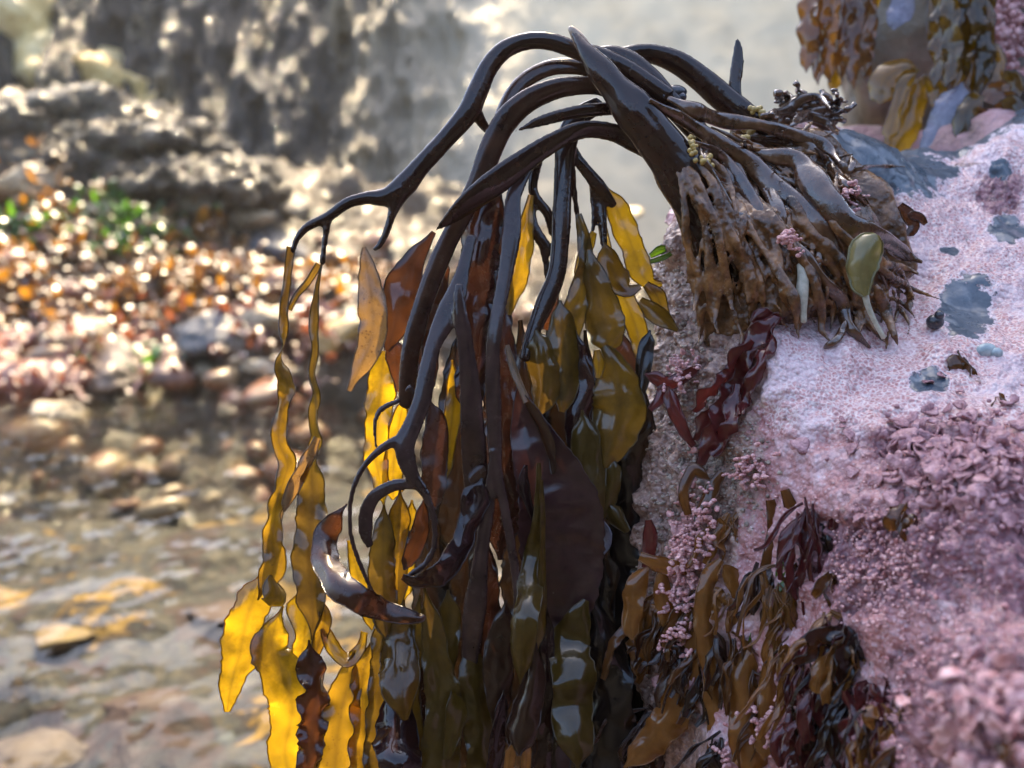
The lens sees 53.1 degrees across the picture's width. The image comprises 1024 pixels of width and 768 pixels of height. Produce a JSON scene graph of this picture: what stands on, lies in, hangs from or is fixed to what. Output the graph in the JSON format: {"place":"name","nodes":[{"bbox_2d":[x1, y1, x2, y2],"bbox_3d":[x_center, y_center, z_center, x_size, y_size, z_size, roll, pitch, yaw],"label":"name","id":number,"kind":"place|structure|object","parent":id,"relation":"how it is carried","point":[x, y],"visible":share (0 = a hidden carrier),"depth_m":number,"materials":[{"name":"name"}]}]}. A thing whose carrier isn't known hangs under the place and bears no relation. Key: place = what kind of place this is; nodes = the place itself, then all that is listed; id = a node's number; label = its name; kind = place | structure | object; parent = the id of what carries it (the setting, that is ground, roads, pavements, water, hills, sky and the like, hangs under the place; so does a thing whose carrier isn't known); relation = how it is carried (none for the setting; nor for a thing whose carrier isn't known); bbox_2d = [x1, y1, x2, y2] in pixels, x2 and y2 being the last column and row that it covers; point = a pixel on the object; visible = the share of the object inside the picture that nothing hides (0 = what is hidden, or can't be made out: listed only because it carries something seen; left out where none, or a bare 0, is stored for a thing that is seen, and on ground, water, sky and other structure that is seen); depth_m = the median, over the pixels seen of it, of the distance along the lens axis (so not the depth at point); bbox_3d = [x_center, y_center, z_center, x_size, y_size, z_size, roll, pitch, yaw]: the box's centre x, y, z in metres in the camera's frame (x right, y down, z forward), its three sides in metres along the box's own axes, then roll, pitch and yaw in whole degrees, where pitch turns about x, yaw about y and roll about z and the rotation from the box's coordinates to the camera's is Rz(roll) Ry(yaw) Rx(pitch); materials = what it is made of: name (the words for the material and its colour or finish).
{"place":"outdoors","nodes":[
{"label":"outdoors","id":0,"kind":"place"},
{"bbox_2d":[0,390,648,767],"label":"pool bed","id":1,"kind":"object","parent":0,"point":[154,580],"visible":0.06,"depth_m":1.42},
{"bbox_2d":[0,727,89,767],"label":"stone","id":2,"kind":"object","parent":1,"relation":"on","point":[42,747],"visible":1,"depth_m":1.10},
{"bbox_2d":[34,623,95,653],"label":"stone","id":3,"kind":"object","parent":1,"relation":"on","point":[55,638],"visible":1,"depth_m":1.37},
{"bbox_2d":[100,687,190,719],"bbox_3d":[-0.424,0.375,1.222,0.075,0.021,0.122,9,16,35],"label":"stone","id":4,"kind":"object","parent":1,"relation":"on","point":[124,706],"visible":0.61,"depth_m":1.20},
{"bbox_2d":[186,600,234,625],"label":"stone","id":5,"kind":"object","parent":1,"relation":"on","point":[216,612],"visible":0.51,"depth_m":1.44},
{"bbox_2d":[629,108,1023,767],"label":"boulder","id":6,"kind":"object","parent":1,"relation":"on","point":[967,242],"visible":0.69,"depth_m":0.39,"materials":[{"name":"stone"}]},
{"bbox_2d":[218,26,938,767],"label":"kelp","id":7,"kind":"object","parent":6,"relation":"on","point":[532,470],"visible":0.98,"depth_m":0.42,"materials":[{"name":"brown plant"}]},
{"bbox_2d":[897,203,927,236],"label":"red seaweed","id":8,"kind":"object","parent":7,"relation":"attached to","point":[912,218],"visible":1,"depth_m":0.42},
{"bbox_2d":[594,704,665,767],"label":"seaweed tuft","id":9,"kind":"object","parent":6,"relation":"attached to","point":[632,735],"visible":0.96,"depth_m":0.42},
{"bbox_2d":[600,600,664,683],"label":"seaweed tuft","id":10,"kind":"object","parent":6,"relation":"attached to","point":[616,638],"visible":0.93,"depth_m":0.41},
{"bbox_2d":[625,594,659,680],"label":"seaweed tuft","id":11,"kind":"object","parent":6,"relation":"attached to","point":[646,622],"visible":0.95,"depth_m":0.42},
{"bbox_2d":[634,626,662,674],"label":"seaweed tuft","id":12,"kind":"object","parent":6,"relation":"attached to","point":[642,636],"visible":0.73,"depth_m":0.41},
{"bbox_2d":[642,519,657,567],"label":"red seaweed","id":13,"kind":"object","parent":6,"relation":"attached to","point":[649,539],"visible":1,"depth_m":0.42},
{"bbox_2d":[621,552,694,639],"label":"brown seaweed","id":14,"kind":"object","parent":6,"relation":"attached to","point":[634,593],"visible":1,"depth_m":0.41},
{"bbox_2d":[623,625,719,767],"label":"brown seaweed","id":15,"kind":"object","parent":6,"relation":"attached to","point":[658,734],"visible":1,"depth_m":0.41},
{"bbox_2d":[645,365,699,447],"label":"red seaweed","id":16,"kind":"object","parent":6,"relation":"attached to","point":[668,398],"visible":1,"depth_m":0.41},
{"bbox_2d":[658,640,690,684],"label":"seaweed tuft","id":17,"kind":"object","parent":6,"relation":"attached to","point":[676,650],"visible":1,"depth_m":0.40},
{"bbox_2d":[655,580,695,628],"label":"coralline tuft","id":18,"kind":"object","parent":6,"relation":"attached to","point":[672,594],"visible":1,"depth_m":0.40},
{"bbox_2d":[660,590,694,661],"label":"seaweed tuft","id":19,"kind":"object","parent":6,"relation":"attached to","point":[674,617],"visible":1,"depth_m":0.40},
{"bbox_2d":[654,652,702,713],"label":"seaweed tuft","id":20,"kind":"object","parent":6,"relation":"attached to","point":[680,682],"visible":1,"depth_m":0.40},
{"bbox_2d":[662,349,701,393],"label":"coralline tuft","id":21,"kind":"object","parent":6,"relation":"attached to","point":[677,360],"visible":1,"depth_m":0.42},
{"bbox_2d":[651,445,719,690],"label":"coralline plates","id":22,"kind":"object","parent":6,"relation":"attached to","point":[675,529],"visible":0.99,"depth_m":0.41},
{"bbox_2d":[666,546,706,592],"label":"coralline tuft","id":23,"kind":"object","parent":22,"relation":"attached to","point":[681,580],"visible":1,"depth_m":0.40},
{"bbox_2d":[668,527,712,566],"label":"coralline tuft","id":24,"kind":"object","parent":22,"relation":"attached to","point":[688,550],"visible":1,"depth_m":0.40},
{"bbox_2d":[664,481,719,556],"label":"coralline tuft","id":25,"kind":"object","parent":22,"relation":"attached to","point":[703,519],"visible":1,"depth_m":0.40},
{"bbox_2d":[682,675,708,727],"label":"seaweed tuft","id":26,"kind":"object","parent":6,"relation":"attached to","point":[692,695],"visible":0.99,"depth_m":0.40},
{"bbox_2d":[674,730,726,767],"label":"seaweed tuft","id":27,"kind":"object","parent":6,"relation":"attached to","point":[709,758],"visible":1,"depth_m":0.39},
{"bbox_2d":[678,463,724,520],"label":"brown seaweed","id":28,"kind":"object","parent":6,"relation":"attached to","point":[692,471],"visible":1,"depth_m":0.40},
{"bbox_2d":[630,207,782,763],"bbox_3d":[0.082,0.033,0.453,0.064,0.296,0.160,2,13,8],"label":"coralline algae","id":29,"kind":"object","parent":6,"relation":"attached to","point":[719,461],"visible":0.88,"depth_m":0.42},
{"bbox_2d":[685,512,737,567],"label":"seaweed tuft","id":30,"kind":"object","parent":6,"relation":"attached to","point":[720,529],"visible":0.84,"depth_m":0.40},
{"bbox_2d":[693,558,738,689],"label":"brown seaweed","id":31,"kind":"object","parent":6,"relation":"attached to","point":[704,594],"visible":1,"depth_m":0.39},
{"bbox_2d":[703,632,733,709],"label":"seaweed tuft","id":32,"kind":"object","parent":6,"relation":"attached to","point":[721,657],"visible":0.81,"depth_m":0.39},
{"bbox_2d":[703,587,737,637],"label":"seaweed tuft","id":33,"kind":"object","parent":6,"relation":"attached to","point":[721,598],"visible":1,"depth_m":0.39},
{"bbox_2d":[692,307,784,465],"bbox_3d":[0.090,0.003,0.400,0.035,0.064,0.021,-1,13,-6],"label":"red seaweed","id":34,"kind":"object","parent":6,"relation":"attached to","point":[738,380],"visible":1,"depth_m":0.40,"materials":[{"name":"plant"}]},
{"bbox_2d":[720,631,758,716],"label":"seaweed tuft","id":35,"kind":"object","parent":6,"relation":"attached to","point":[734,651],"visible":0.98,"depth_m":0.38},
{"bbox_2d":[731,670,760,767],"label":"seaweed tuft","id":36,"kind":"object","parent":6,"relation":"attached to","point":[739,743],"visible":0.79,"depth_m":0.38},
{"bbox_2d":[726,562,774,621],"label":"seaweed tuft","id":37,"kind":"object","parent":6,"relation":"attached to","point":[755,592],"visible":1,"depth_m":0.38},
{"bbox_2d":[721,442,780,497],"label":"coralline tuft","id":38,"kind":"object","parent":6,"relation":"attached to","point":[742,474],"visible":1,"depth_m":0.39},
{"bbox_2d":[727,640,776,767],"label":"brown seaweed","id":39,"kind":"object","parent":6,"relation":"attached to","point":[741,672],"visible":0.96,"depth_m":0.38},
{"bbox_2d":[733,571,790,668],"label":"seaweed tuft","id":40,"kind":"object","parent":6,"relation":"attached to","point":[765,594],"visible":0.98,"depth_m":0.38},
{"bbox_2d":[735,695,788,766],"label":"coralline tuft","id":41,"kind":"object","parent":6,"relation":"attached to","point":[757,722],"visible":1,"depth_m":0.37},
{"bbox_2d":[735,562,797,663],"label":"seaweed tuft","id":42,"kind":"object","parent":6,"relation":"attached to","point":[748,594],"visible":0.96,"depth_m":0.37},
{"bbox_2d":[733,649,804,740],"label":"seaweed tuft","id":43,"kind":"object","parent":6,"relation":"attached to","point":[776,714],"visible":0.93,"depth_m":0.36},
{"bbox_2d":[760,488,795,566],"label":"brown seaweed","id":44,"kind":"object","parent":6,"relation":"hanging from","point":[788,500],"visible":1,"depth_m":0.38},
{"bbox_2d":[765,584,795,659],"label":"seaweed tuft","id":45,"kind":"object","parent":6,"relation":"attached to","point":[784,601],"visible":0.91,"depth_m":0.37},
{"bbox_2d":[753,497,837,581],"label":"seaweed tuft","id":46,"kind":"object","parent":6,"relation":"attached to","point":[813,525],"visible":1,"depth_m":0.37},
{"bbox_2d":[770,709,823,767],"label":"seaweed tuft","id":47,"kind":"object","parent":6,"relation":"attached to","point":[782,743],"visible":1,"depth_m":0.36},
{"bbox_2d":[776,508,823,617],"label":"seaweed tuft","id":48,"kind":"object","parent":6,"relation":"attached to","point":[793,581],"visible":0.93,"depth_m":0.37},
{"bbox_2d":[796,263,808,322],"bbox_3d":[0.114,-0.036,0.402,0.005,0.023,0.009,0,13,0],"label":"worm tube","id":49,"kind":"object","parent":6,"relation":"on","point":[802,286],"visible":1,"depth_m":0.40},
{"bbox_2d":[776,617,842,714],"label":"seaweed tuft","id":50,"kind":"object","parent":6,"relation":"attached to","point":[826,649],"visible":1,"depth_m":0.35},
{"bbox_2d":[786,689,834,755],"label":"seaweed tuft","id":51,"kind":"object","parent":6,"relation":"attached to","point":[802,723],"visible":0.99,"depth_m":0.35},
{"bbox_2d":[781,609,842,668],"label":"seaweed tuft","id":52,"kind":"object","parent":6,"relation":"attached to","point":[796,646],"visible":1,"depth_m":0.35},
{"bbox_2d":[811,571,836,607],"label":"seaweed tuft","id":53,"kind":"object","parent":6,"relation":"attached to","point":[821,584],"visible":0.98,"depth_m":0.36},
{"bbox_2d":[805,684,853,767],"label":"seaweed tuft","id":54,"kind":"object","parent":6,"relation":"attached to","point":[828,738],"visible":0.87,"depth_m":0.34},
{"bbox_2d":[792,624,869,684],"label":"seaweed tuft","id":55,"kind":"object","parent":6,"relation":"attached to","point":[824,636],"visible":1,"depth_m":0.34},
{"bbox_2d":[809,636,864,718],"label":"seaweed tuft","id":56,"kind":"object","parent":6,"relation":"attached to","point":[817,669],"visible":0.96,"depth_m":0.34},
{"bbox_2d":[815,645,865,704],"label":"seaweed tuft","id":57,"kind":"object","parent":6,"relation":"attached to","point":[825,689],"visible":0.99,"depth_m":0.34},
{"bbox_2d":[838,679,870,755],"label":"seaweed tuft","id":58,"kind":"object","parent":6,"relation":"attached to","point":[856,703],"visible":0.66,"depth_m":0.34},
{"bbox_2d":[845,232,885,338],"bbox_3d":[0.137,-0.038,0.396,0.015,0.041,0.011,0,13,0],"label":"sporeling","id":59,"kind":"object","parent":6,"relation":"on","point":[864,255],"visible":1,"depth_m":0.39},
{"bbox_2d":[861,703,900,760],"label":"seaweed tuft","id":60,"kind":"object","parent":6,"relation":"attached to","point":[870,716],"visible":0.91,"depth_m":0.32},
{"bbox_2d":[842,125,922,147],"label":"boulder","id":61,"kind":"object","parent":6,"relation":"on","point":[872,131],"visible":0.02,"depth_m":0.66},
{"bbox_2d":[840,0,1023,129],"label":"boulder","id":62,"kind":"object","parent":61,"relation":"on","point":[908,40],"visible":0.11,"depth_m":0.70,"materials":[{"name":"stone"}]},
{"bbox_2d":[796,0,876,89],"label":"kelp","id":63,"kind":"object","parent":62,"relation":"on","point":[830,34],"visible":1,"depth_m":0.63},
{"bbox_2d":[886,0,914,29],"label":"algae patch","id":64,"kind":"object","parent":62,"relation":"on","point":[899,12],"visible":1,"depth_m":0.62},
{"bbox_2d":[927,0,996,93],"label":"kelp","id":65,"kind":"object","parent":62,"relation":"on","point":[962,32],"visible":1,"depth_m":0.59,"materials":[{"name":"brown plant"}]},
{"bbox_2d":[964,42,1006,91],"bbox_3d":[0.277,-0.187,0.600,0.026,0.031,0.011,3,13,13],"label":"kelp","id":66,"kind":"object","parent":62,"relation":"on","point":[998,72],"visible":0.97,"depth_m":0.60,"materials":[{"name":"plant"}]},
{"bbox_2d":[994,0,1023,75],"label":"coralline patch","id":67,"kind":"object","parent":62,"relation":"attached to","point":[1009,32],"visible":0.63,"depth_m":0.63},
{"bbox_2d":[759,455,1023,767],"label":"coralline turf","id":68,"kind":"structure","parent":6,"relation":"on","point":[896,559],"depth_m":0.33,"materials":[{"name":"plant"}]},
{"bbox_2d":[882,495,920,541],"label":"seaweed tuft","id":69,"kind":"object","parent":6,"relation":"attached to","point":[893,520],"visible":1,"depth_m":0.34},
{"bbox_2d":[790,371,1023,535],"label":"coralline plates","id":70,"kind":"object","parent":6,"relation":"on","point":[970,471],"visible":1,"depth_m":0.34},
{"bbox_2d":[819,382,1023,591],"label":"purple turf","id":71,"kind":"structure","parent":6,"relation":"on","point":[996,411],"depth_m":0.32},
{"bbox_2d":[919,82,968,147],"bbox_3d":[0.251,-0.149,0.591,0.029,0.049,0.020,0,13,0],"label":"kelp","id":72,"kind":"object","parent":6,"relation":"on","point":[946,104],"visible":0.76,"depth_m":0.59},
{"bbox_2d":[895,643,1023,767],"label":"coralline plates","id":73,"kind":"object","parent":6,"relation":"on","point":[968,713],"visible":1,"depth_m":0.25,"materials":[{"name":"plant"}]},
{"bbox_2d":[911,108,1015,150],"bbox_3d":[0.310,-0.107,0.603,0.182,0.111,0.133,0,13,0],"label":"boulder","id":74,"kind":"object","parent":6,"relation":"on","point":[984,124],"visible":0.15,"depth_m":0.57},
{"bbox_2d":[867,58,947,150],"bbox_3d":[0.235,-0.164,0.613,0.040,0.060,0.032,-4,13,-16],"label":"kelp","id":75,"kind":"object","parent":74,"relation":"on","point":[901,87],"visible":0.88,"depth_m":0.61},
{"bbox_2d":[951,69,1023,137],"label":"kelp","id":76,"kind":"object","parent":74,"relation":"on","point":[966,111],"visible":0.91,"depth_m":0.58,"materials":[{"name":"plant"}]},
{"bbox_2d":[977,80,1017,113],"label":"brown seaweed","id":77,"kind":"object","parent":74,"relation":"on","point":[994,92],"visible":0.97,"depth_m":0.58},
{"bbox_2d":[0,86,656,541],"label":"shore","id":78,"kind":"structure","parent":0,"point":[200,424],"depth_m":2.18,"materials":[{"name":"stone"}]},
{"bbox_2d":[0,328,39,356],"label":"stone","id":79,"kind":"object","parent":78,"relation":"on","point":[27,341],"visible":0.57,"depth_m":2.30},
{"bbox_2d":[0,196,59,250],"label":"seaweed clump","id":80,"kind":"object","parent":78,"relation":"on","point":[35,227],"visible":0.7,"depth_m":2.72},
{"bbox_2d":[0,163,62,196],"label":"stone","id":81,"kind":"object","parent":78,"relation":"on","point":[10,183],"visible":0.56,"depth_m":2.81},
{"bbox_2d":[0,359,92,406],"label":"stone","id":82,"kind":"object","parent":78,"relation":"on","point":[39,388],"visible":0.65,"depth_m":2.17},
{"bbox_2d":[0,241,146,329],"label":"seaweed clump","id":83,"kind":"object","parent":78,"relation":"on","point":[39,267],"visible":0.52,"depth_m":2.47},
{"bbox_2d":[32,317,114,346],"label":"stone","id":84,"kind":"object","parent":78,"relation":"on","point":[99,324],"visible":0.31,"depth_m":2.36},
{"bbox_2d":[0,133,153,284],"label":"seaweed clump","id":85,"kind":"object","parent":78,"relation":"on","point":[46,205],"visible":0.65,"depth_m":2.76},
{"bbox_2d":[0,301,182,400],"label":"seaweed clump","id":86,"kind":"object","parent":78,"relation":"on","point":[66,330],"visible":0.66,"depth_m":2.25,"materials":[{"name":"plant"}]},
{"bbox_2d":[0,157,225,360],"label":"seaweed clump","id":87,"kind":"object","parent":78,"relation":"on","point":[63,283],"visible":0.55,"depth_m":2.60,"materials":[{"name":"plant"}]},
{"bbox_2d":[86,336,144,393],"bbox_3d":[-0.878,-0.041,2.240,0.192,0.106,0.140,11,17,40],"label":"stone","id":88,"kind":"object","parent":78,"relation":"on","point":[114,372],"visible":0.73,"depth_m":2.20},
{"bbox_2d":[0,81,239,172],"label":"boulder","id":89,"kind":"object","parent":78,"relation":"on","point":[103,124],"visible":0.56,"depth_m":2.95,"materials":[{"name":"stone"}]},
{"bbox_2d":[13,230,247,348],"bbox_3d":[-0.875,-0.224,2.524,0.713,0.283,0.477,0,13,0],"label":"seaweed clump","id":90,"kind":"object","parent":78,"relation":"on","point":[127,332],"visible":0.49,"depth_m":2.51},
{"bbox_2d":[78,332,186,382],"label":"seaweed clump","id":91,"kind":"object","parent":78,"relation":"on","point":[155,354],"visible":0.48,"depth_m":2.27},
{"bbox_2d":[60,175,220,261],"bbox_3d":[-1.047,-0.424,2.795,0.407,0.286,0.336,4,13,16],"label":"seaweed clump","id":92,"kind":"object","parent":78,"relation":"on","point":[123,233],"visible":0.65,"depth_m":2.78,"materials":[{"name":"plant"}]},
{"bbox_2d":[48,234,284,324],"bbox_3d":[-0.877,-0.249,2.622,0.646,0.260,0.483,-4,13,-16],"label":"seaweed clump","id":93,"kind":"object","parent":78,"relation":"on","point":[206,299],"visible":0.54,"depth_m":2.59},
{"bbox_2d":[97,174,251,262],"bbox_3d":[-0.924,-0.476,2.891,0.474,0.270,0.317,0,13,0],"label":"seaweed clump","id":94,"kind":"object","parent":78,"relation":"on","point":[203,214],"visible":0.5,"depth_m":2.85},
{"bbox_2d":[90,150,294,218],"bbox_3d":[-0.950,-0.586,3.059,0.617,0.221,0.496,0,13,0],"label":"boulder","id":95,"kind":"object","parent":78,"relation":"on","point":[237,180],"visible":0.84,"depth_m":2.89,"materials":[{"name":"stone"}]},
{"bbox_2d":[18,182,384,342],"bbox_3d":[-0.871,-0.282,2.596,0.921,0.433,0.911,5,14,21],"label":"seaweed clump","id":96,"kind":"object","parent":78,"relation":"on","point":[197,272],"visible":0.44,"depth_m":2.62,"materials":[{"name":"plant"}]},
{"bbox_2d":[169,311,240,358],"bbox_3d":[-0.644,-0.111,2.320,0.256,0.109,0.192,-3,13,-11],"label":"stone","id":97,"kind":"object","parent":78,"relation":"on","point":[197,335],"visible":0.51,"depth_m":2.25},
{"bbox_2d":[132,244,340,320],"bbox_3d":[-0.703,-0.224,2.641,0.528,0.256,0.448,0,13,0],"label":"seaweed clump","id":98,"kind":"object","parent":78,"relation":"on","point":[220,282],"visible":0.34,"depth_m":2.63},
{"bbox_2d":[228,210,275,228],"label":"stone","id":99,"kind":"object","parent":78,"relation":"on","point":[241,219],"visible":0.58,"depth_m":2.95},
{"bbox_2d":[168,275,358,394],"bbox_3d":[-0.489,-0.114,2.278,0.624,0.248,0.370,0,13,0],"label":"seaweed clump","id":100,"kind":"object","parent":78,"relation":"on","point":[329,312],"visible":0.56,"depth_m":2.25,"materials":[{"name":"plant"}]},
{"bbox_2d":[238,304,297,339],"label":"stone","id":101,"kind":"object","parent":78,"relation":"on","point":[267,316],"visible":0.58,"depth_m":2.24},
{"bbox_2d":[241,358,301,376],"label":"stone","id":102,"kind":"object","parent":78,"relation":"on","point":[262,367],"visible":0.76,"depth_m":2.17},
{"bbox_2d":[247,228,315,264],"bbox_3d":[-0.668,-0.386,2.973,0.225,0.126,0.171,0,13,0],"label":"stone","id":103,"kind":"object","parent":78,"relation":"on","point":[276,245],"visible":0.45,"depth_m":2.91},
{"bbox_2d":[281,191,311,220],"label":"stone","id":104,"kind":"object","parent":78,"relation":"on","point":[297,206],"visible":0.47,"depth_m":3.17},
{"bbox_2d":[247,246,387,314],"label":"seaweed clump","id":105,"kind":"object","parent":78,"relation":"on","point":[344,275],"visible":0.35,"depth_m":2.74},
{"bbox_2d":[302,317,359,353],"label":"stone","id":106,"kind":"object","parent":78,"relation":"on","point":[346,330],"visible":0.52,"depth_m":2.24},
{"bbox_2d":[0,0,843,265],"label":"cliff","id":107,"kind":"structure","parent":0,"point":[372,92],"depth_m":3.96,"materials":[{"name":"stone"}]},
{"bbox_2d":[0,0,54,40],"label":"stone","id":108,"kind":"object","parent":107,"relation":"on","point":[18,18],"visible":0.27,"depth_m":3.96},
{"bbox_2d":[13,29,122,88],"bbox_3d":[-1.732,-1.255,4.075,0.468,0.299,0.321,-8,15,-32],"label":"stone","id":109,"kind":"object","parent":107,"relation":"on","point":[29,47],"visible":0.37,"depth_m":3.93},
{"bbox_2d":[73,58,147,95],"bbox_3d":[-1.520,-1.155,4.041,0.318,0.232,0.253,0,13,0],"label":"stone","id":110,"kind":"object","parent":107,"relation":"on","point":[91,71],"visible":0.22,"depth_m":3.91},
{"bbox_2d":[77,51,123,89],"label":"stone","id":111,"kind":"object","parent":110,"relation":"on","point":[107,59],"visible":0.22,"depth_m":3.92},
{"label":"water","id":112,"kind":"structure","parent":0,"visible":0},
{"bbox_2d":[30,400,85,423],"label":"stone","id":113,"kind":"object","parent":112,"relation":"in","point":[70,412],"visible":1,"depth_m":1.99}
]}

